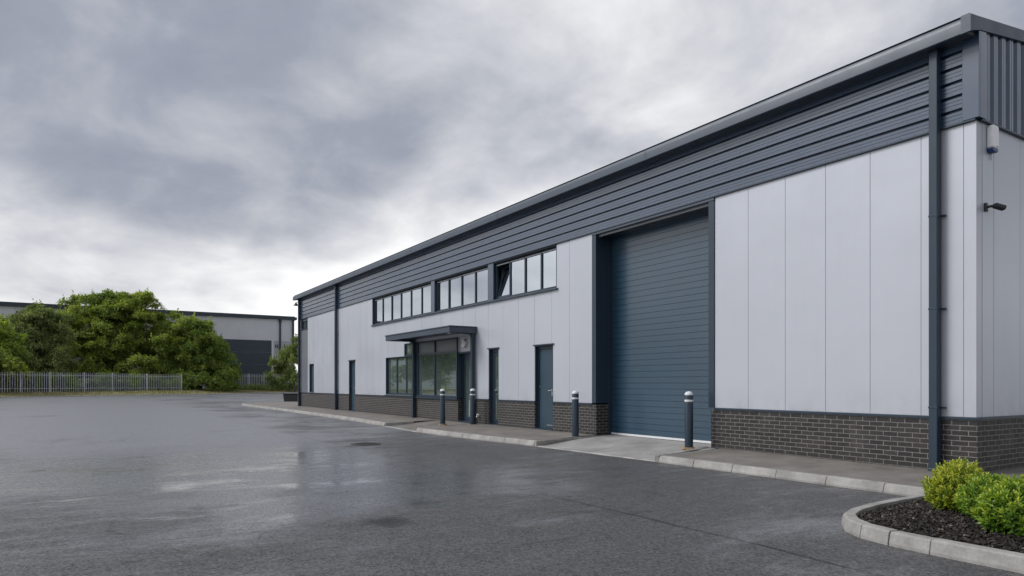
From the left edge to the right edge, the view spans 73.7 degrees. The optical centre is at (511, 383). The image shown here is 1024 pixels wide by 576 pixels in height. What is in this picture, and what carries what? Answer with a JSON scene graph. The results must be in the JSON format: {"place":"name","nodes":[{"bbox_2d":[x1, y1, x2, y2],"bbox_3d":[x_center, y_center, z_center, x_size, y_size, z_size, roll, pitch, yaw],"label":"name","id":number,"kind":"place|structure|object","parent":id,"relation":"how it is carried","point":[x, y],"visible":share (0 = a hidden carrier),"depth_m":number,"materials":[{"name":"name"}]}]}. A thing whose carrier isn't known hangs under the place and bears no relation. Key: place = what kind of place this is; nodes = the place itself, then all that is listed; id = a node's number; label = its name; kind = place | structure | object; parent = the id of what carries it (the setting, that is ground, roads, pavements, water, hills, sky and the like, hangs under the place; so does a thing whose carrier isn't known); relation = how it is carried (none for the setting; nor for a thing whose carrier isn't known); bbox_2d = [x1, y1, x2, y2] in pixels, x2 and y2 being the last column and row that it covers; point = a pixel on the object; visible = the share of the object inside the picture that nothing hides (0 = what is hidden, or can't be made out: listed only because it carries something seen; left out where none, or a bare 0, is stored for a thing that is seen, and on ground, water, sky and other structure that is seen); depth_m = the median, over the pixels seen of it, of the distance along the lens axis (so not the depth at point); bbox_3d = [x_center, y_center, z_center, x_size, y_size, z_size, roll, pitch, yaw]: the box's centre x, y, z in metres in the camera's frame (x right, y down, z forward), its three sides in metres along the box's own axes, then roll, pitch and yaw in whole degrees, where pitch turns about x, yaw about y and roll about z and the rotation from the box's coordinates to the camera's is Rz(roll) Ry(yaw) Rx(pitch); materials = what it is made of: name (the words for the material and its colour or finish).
{"place":"outdoors","nodes":[
{"label":"outdoors","id":0,"kind":"place"},
{"bbox_2d":[0,301,296,388],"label":"warehouse","id":1,"kind":"structure","parent":0,"point":[255,342],"depth_m":119.19,"materials":[{"name":"grey metal"}]},
{"bbox_2d":[215,339,270,388],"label":"sectional door","id":2,"kind":"structure","parent":1,"relation":"in","point":[252,354],"depth_m":119.45,"materials":[{"name":"grey metal"}]},
{"bbox_2d":[0,388,297,396],"bbox_3d":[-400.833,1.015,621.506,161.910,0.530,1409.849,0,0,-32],"label":"verge","id":3,"kind":"structure","parent":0,"point":[12,394],"depth_m":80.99,"materials":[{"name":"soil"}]},
{"bbox_2d":[0,313,36,386],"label":"tree","id":4,"kind":"object","parent":3,"relation":"on","point":[12,353],"visible":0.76,"depth_m":75.21,"materials":[{"name":"green plant"}]},
{"bbox_2d":[0,299,80,387],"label":"tree","id":5,"kind":"object","parent":3,"relation":"on","point":[41,326],"visible":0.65,"depth_m":89.93,"materials":[{"name":"green plant"}]},
{"bbox_2d":[0,369,180,390],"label":"undergrowth","id":6,"kind":"object","parent":3,"relation":"on","point":[108,382],"visible":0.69,"depth_m":82.94,"materials":[{"name":"green plant"}]},
{"bbox_2d":[0,371,181,392],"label":"palisade fence","id":7,"kind":"object","parent":3,"relation":"on","point":[50,388],"visible":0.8,"depth_m":79.38,"materials":[{"name":"metal"}]},
{"bbox_2d":[56,288,187,389],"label":"tree","id":8,"kind":"object","parent":3,"relation":"on","point":[106,314],"visible":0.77,"depth_m":97.99,"materials":[{"name":"green plant"}]},
{"bbox_2d":[0,381,297,391],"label":"weeds","id":9,"kind":"object","parent":3,"relation":"on","point":[256,386],"visible":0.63,"depth_m":90.37,"materials":[{"name":"green plant"}]},
{"bbox_2d":[138,308,242,391],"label":"tree","id":10,"kind":"object","parent":3,"relation":"on","point":[200,358],"visible":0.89,"depth_m":98.44,"materials":[{"name":"green plant"}]},
{"bbox_2d":[240,374,297,390],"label":"palisade fence","id":11,"kind":"object","parent":3,"relation":"on","point":[261,380],"visible":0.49,"depth_m":107.67,"materials":[{"name":"metal"}]},
{"bbox_2d":[262,344,296,390],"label":"tree","id":12,"kind":"object","parent":3,"relation":"on","point":[284,368],"visible":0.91,"depth_m":109.98,"materials":[{"name":"green plant"}]},
{"bbox_2d":[245,401,297,405],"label":"pavement","id":13,"kind":"structure","parent":0,"point":[291,403],"depth_m":43.73,"materials":[{"name":"grey concrete"}]},
{"bbox_2d":[283,393,297,401],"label":"grit bin","id":14,"kind":"object","parent":13,"relation":"on","point":[290,397],"visible":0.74,"depth_m":48.65,"materials":[{"name":"black plastic"}]},
{"bbox_2d":[287,333,297,391],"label":"sapling","id":15,"kind":"object","parent":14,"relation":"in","point":[293,359],"visible":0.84,"depth_m":104.69,"materials":[{"name":"green plant"}]},
{"bbox_2d":[250,403,433,422],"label":"pavement","id":16,"kind":"structure","parent":0,"point":[380,417],"depth_m":28.21,"materials":[{"name":"grey concrete"}]},
{"bbox_2d":[392,420,469,430],"bbox_3d":[-2.569,1.286,21.323,2.090,0.143,2.930,0,0,-32],"label":"crossing","id":17,"kind":"object","parent":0,"point":[414,426],"visible":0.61,"depth_m":21.55,"materials":[{"name":"grey concrete"}]},
{"bbox_2d":[426,424,590,440],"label":"pavement","id":18,"kind":"structure","parent":0,"point":[510,432],"depth_m":17.47,"materials":[{"name":"grey concrete"}]},
{"bbox_2d":[439,389,446,424],"bbox_3d":[-2.118,0.697,20.830,0.257,1.106,0.258,0,0,-32],"label":"bollard","id":19,"kind":"object","parent":18,"relation":"on","point":[442,406],"visible":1,"depth_m":20.76,"materials":[{"name":"grey metal"}]},
{"bbox_2d":[468,388,474,424],"bbox_3d":[-1.171,0.687,20.349,0.273,1.106,0.281,0,0,-32],"label":"bollard","id":20,"kind":"object","parent":18,"relation":"on","point":[472,406],"visible":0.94,"depth_m":20.28,"materials":[{"name":"grey metal"}]},
{"bbox_2d":[570,391,578,437],"bbox_3d":[1.467,0.705,15.864,0.260,1.106,0.279,0,0,-32],"label":"bollard","id":21,"kind":"object","parent":18,"relation":"on","point":[575,413],"visible":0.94,"depth_m":15.81,"materials":[{"name":"grey metal"}]},
{"bbox_2d":[0,393,1023,575],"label":"car park","id":22,"kind":"structure","parent":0,"point":[193,485],"depth_m":7.70,"materials":[{"name":"grey asphalt"}]},
{"bbox_2d":[0,392,297,397],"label":"kerb","id":23,"kind":"structure","parent":22,"relation":"on","point":[140,395],"depth_m":80.44,"materials":[{"name":"concrete"}]},
{"bbox_2d":[242,401,387,425],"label":"kerb","id":24,"kind":"structure","parent":22,"relation":"on","point":[373,422],"depth_m":28.34,"materials":[{"name":"concrete"}]},
{"bbox_2d":[351,442,380,444],"bbox_3d":[-3.324,1.359,15.540,0.680,0.023,0.680,0,0,-32],"label":"manhole cover","id":25,"kind":"object","parent":22,"relation":"on","point":[367,443],"visible":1,"depth_m":15.46,"materials":[{"name":"metal"}]},
{"bbox_2d":[385,421,413,425],"bbox_3d":[-3.668,1.350,22.233,0.940,0.241,0.094,0,0,-24],"label":"kerb return","id":26,"kind":"object","parent":22,"relation":"on","point":[395,423],"visible":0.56,"depth_m":22.16,"materials":[{"name":"concrete"}]},
{"bbox_2d":[385,426,415,431],"bbox_3d":[-3.388,1.409,20.786,0.115,0.123,2.968,0,0,-28],"label":"edging","id":27,"kind":"object","parent":22,"relation":"on","point":[401,428],"visible":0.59,"depth_m":20.69,"materials":[{"name":"concrete"}]},
{"bbox_2d":[416,428,535,445],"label":"kerb","id":28,"kind":"structure","parent":22,"relation":"on","point":[482,437],"depth_m":16.70,"materials":[{"name":"concrete"}]},
{"bbox_2d":[534,435,594,446],"bbox_3d":[1.210,1.335,15.507,1.763,0.271,0.116,0,0,-36],"label":"kerb return","id":29,"kind":"object","parent":22,"relation":"on","point":[542,442],"visible":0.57,"depth_m":15.25,"materials":[{"name":"concrete"}]},
{"bbox_2d":[537,446,654,461],"bbox_3d":[1.571,1.409,13.516,0.116,0.123,3.702,0,0,-34],"label":"edging","id":30,"kind":"object","parent":22,"relation":"on","point":[621,456],"visible":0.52,"depth_m":13.23,"materials":[{"name":"concrete"}]},
{"bbox_2d":[655,446,708,461],"bbox_3d":[3.141,1.337,12.557,1.679,0.267,0.113,0,0,-44],"label":"kerb return","id":31,"kind":"object","parent":22,"relation":"on","point":[657,457],"visible":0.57,"depth_m":12.52,"materials":[{"name":"concrete"}]},
{"bbox_2d":[659,455,925,495],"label":"kerb","id":32,"kind":"structure","parent":22,"relation":"on","point":[875,486],"depth_m":9.55,"materials":[{"name":"concrete"}]},
{"bbox_2d":[841,493,1023,573],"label":"bed kerb","id":33,"kind":"structure","parent":22,"relation":"on","point":[852,523],"depth_m":5.55,"materials":[{"name":"concrete"}]},
{"bbox_2d":[0,0,1023,382],"label":"sky","id":34,"kind":"structure","parent":0,"point":[218,156],"materials":[{"name":"grey"}]},
{"bbox_2d":[542,435,715,459],"bbox_3d":[2.472,1.280,14.133,2.280,0.152,3.730,0,0,-32],"label":"concrete apron","id":35,"kind":"object","parent":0,"point":[650,448],"visible":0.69,"depth_m":14.11,"materials":[{"name":"grey concrete"}]},
{"bbox_2d":[682,391,694,449],"bbox_3d":[3.387,0.692,13.056,0.273,1.106,0.258,0,0,-32],"label":"bollard","id":36,"kind":"object","parent":35,"relation":"on","point":[688,419],"visible":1,"depth_m":12.99,"materials":[{"name":"grey metal"}]},
{"bbox_2d":[665,448,1018,488],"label":"pavement","id":37,"kind":"structure","parent":0,"point":[888,474],"depth_m":10.32,"materials":[{"name":"grey concrete"}]},
{"bbox_2d":[857,498,1023,553],"bbox_3d":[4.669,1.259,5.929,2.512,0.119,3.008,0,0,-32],"label":"bark mulch","id":38,"kind":"object","parent":0,"point":[913,509],"visible":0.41,"depth_m":6.09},
{"bbox_2d":[920,457,986,512],"bbox_3d":[4.355,0.996,6.673,0.601,0.577,0.615,0,0,-32],"label":"shrub","id":39,"kind":"object","parent":38,"relation":"on","point":[940,492],"visible":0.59,"depth_m":6.61,"materials":[{"name":"green plant"}]},
{"bbox_2d":[953,471,1009,522],"bbox_3d":[4.369,1.053,6.241,0.572,0.502,0.552,0,0,14],"label":"shrub","id":40,"kind":"object","parent":38,"relation":"on","point":[964,499],"visible":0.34,"depth_m":6.21,"materials":[{"name":"green plant"}]},
{"bbox_2d":[970,474,1023,536],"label":"shrub","id":41,"kind":"object","parent":38,"relation":"on","point":[999,508],"visible":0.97,"depth_m":5.64,"materials":[{"name":"green plant"}]},
{"bbox_2d":[984,468,1023,478],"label":"side pavement","id":42,"kind":"structure","parent":0,"point":[1017,472],"depth_m":9.37,"materials":[{"name":"grey concrete"}]},
{"label":"ground","id":43,"kind":"structure","parent":0,"visible":0},
{"bbox_2d":[293,13,1023,472],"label":"industrial building","id":44,"kind":"structure","parent":43,"relation":"on","point":[841,251],"depth_m":12.04,"materials":[{"name":"silver metal"}]},
{"bbox_2d":[301,318,307,330],"bbox_3d":[-11.234,-3.240,37.166,0.190,0.611,1.320,0,0,-32],"label":"window","id":45,"kind":"structure","parent":44,"relation":"in","point":[304,324],"depth_m":37.44,"materials":[{"name":"clear glass"}]},
{"bbox_2d":[308,364,313,392],"bbox_3d":[-10.516,-0.288,35.976,0.200,1.545,0.900,0,0,-32],"label":"window","id":46,"kind":"structure","parent":44,"relation":"in","point":[311,366],"depth_m":36.27,"materials":[{"name":"blue paint"}]},
{"bbox_2d":[348,360,354,411],"bbox_3d":[-7.096,0.077,30.584,0.225,2.297,0.910,0,0,-32],"label":"door","id":47,"kind":"structure","parent":44,"relation":"in","point":[351,362],"depth_m":30.81,"materials":[{"name":"paint"}]},
{"bbox_2d":[384,356,411,396],"bbox_3d":[-4.237,-0.288,25.979,0.200,1.505,2.890,0,0,-32],"label":"window","id":48,"kind":"structure","parent":44,"relation":"in","point":[398,369],"depth_m":26.23,"materials":[{"name":"clear glass"}]},
{"bbox_2d":[371,282,431,326],"bbox_3d":[-4.245,-2.970,25.992,0.200,1.151,5.859,0,0,-32],"label":"window","id":49,"kind":"structure","parent":44,"relation":"in","point":[417,302],"depth_m":25.90,"materials":[{"name":"clear glass"}]},
{"bbox_2d":[404,343,411,355],"bbox_3d":[-3.739,-1.275,25.199,0.108,0.460,0.940,0,0,-32],"label":"window","id":50,"kind":"structure","parent":44,"relation":"in","point":[407,347],"depth_m":25.40,"materials":[{"name":"clear glass"}]},
{"bbox_2d":[415,337,459,399],"bbox_3d":[-2.593,-0.500,23.368,0.235,2.010,3.459,0,0,-32],"label":"window","id":51,"kind":"structure","parent":44,"relation":"in","point":[436,360],"depth_m":23.25,"materials":[{"name":"clear glass"}]},
{"bbox_2d":[431,265,488,313],"bbox_3d":[-1.638,-2.970,21.843,0.200,1.151,3.938,0,0,-32],"label":"window","id":52,"kind":"structure","parent":44,"relation":"in","point":[471,289],"depth_m":21.86,"materials":[{"name":"clear glass"}]},
{"bbox_2d":[458,352,469,422],"bbox_3d":[-1.360,0.115,21.522,0.270,2.210,1.020,0,0,-32],"label":"door","id":53,"kind":"structure","parent":44,"relation":"in","point":[463,358],"depth_m":21.88,"materials":[{"name":"blue paint"}]},
{"bbox_2d":[461,339,467,347],"bbox_3d":[-1.528,-1.280,21.569,0.123,0.310,0.310,0,0,-32],"label":"bulkhead lamp","id":54,"kind":"object","parent":44,"relation":"attached to","point":[464,343],"visible":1,"depth_m":21.50,"materials":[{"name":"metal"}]},
{"bbox_2d":[487,347,498,424],"bbox_3d":[-0.479,0.079,20.049,0.225,2.282,0.650,0,0,-32],"label":"door","id":55,"kind":"structure","parent":44,"relation":"in","point":[493,352],"depth_m":20.18,"materials":[{"name":"blue paint"}]},
{"bbox_2d":[489,244,557,302],"bbox_3d":[0.384,-2.970,18.796,0.383,1.151,3.369,0,0,-32],"label":"window","id":56,"kind":"structure","parent":44,"relation":"in","point":[536,273],"depth_m":18.67,"materials":[{"name":"clear glass"}]},
{"bbox_2d":[533,343,553,430],"bbox_3d":[0.890,0.084,17.869,0.225,2.252,0.920,0,0,-32],"label":"door","id":57,"kind":"structure","parent":44,"relation":"in","point":[543,352],"depth_m":17.99,"materials":[{"name":"paint"}]},
{"bbox_2d":[592,198,714,443],"bbox_3d":[3.104,-1.140,14.707,0.580,4.819,3.688,0,0,-32],"label":"roller door","id":58,"kind":"structure","parent":44,"relation":"in","point":[653,283],"depth_m":14.97,"materials":[{"name":"paint"}]},
{"bbox_2d":[987,125,998,159],"bbox_3d":[6.587,-3.308,9.349,0.184,0.456,0.086,0,0,-32],"label":"alarm box","id":59,"kind":"object","parent":44,"relation":"attached to","point":[992,138],"visible":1,"depth_m":9.30,"materials":[{"name":"white plastic"}]},
{"bbox_2d":[984,203,1006,211],"bbox_3d":[6.560,-2.409,9.266,0.263,0.122,0.097,0,0,13],"label":"security camera","id":60,"kind":"object","parent":44,"relation":"attached to","point":[999,206],"visible":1,"depth_m":9.24,"materials":[{"name":"black plastic"}]}
]}

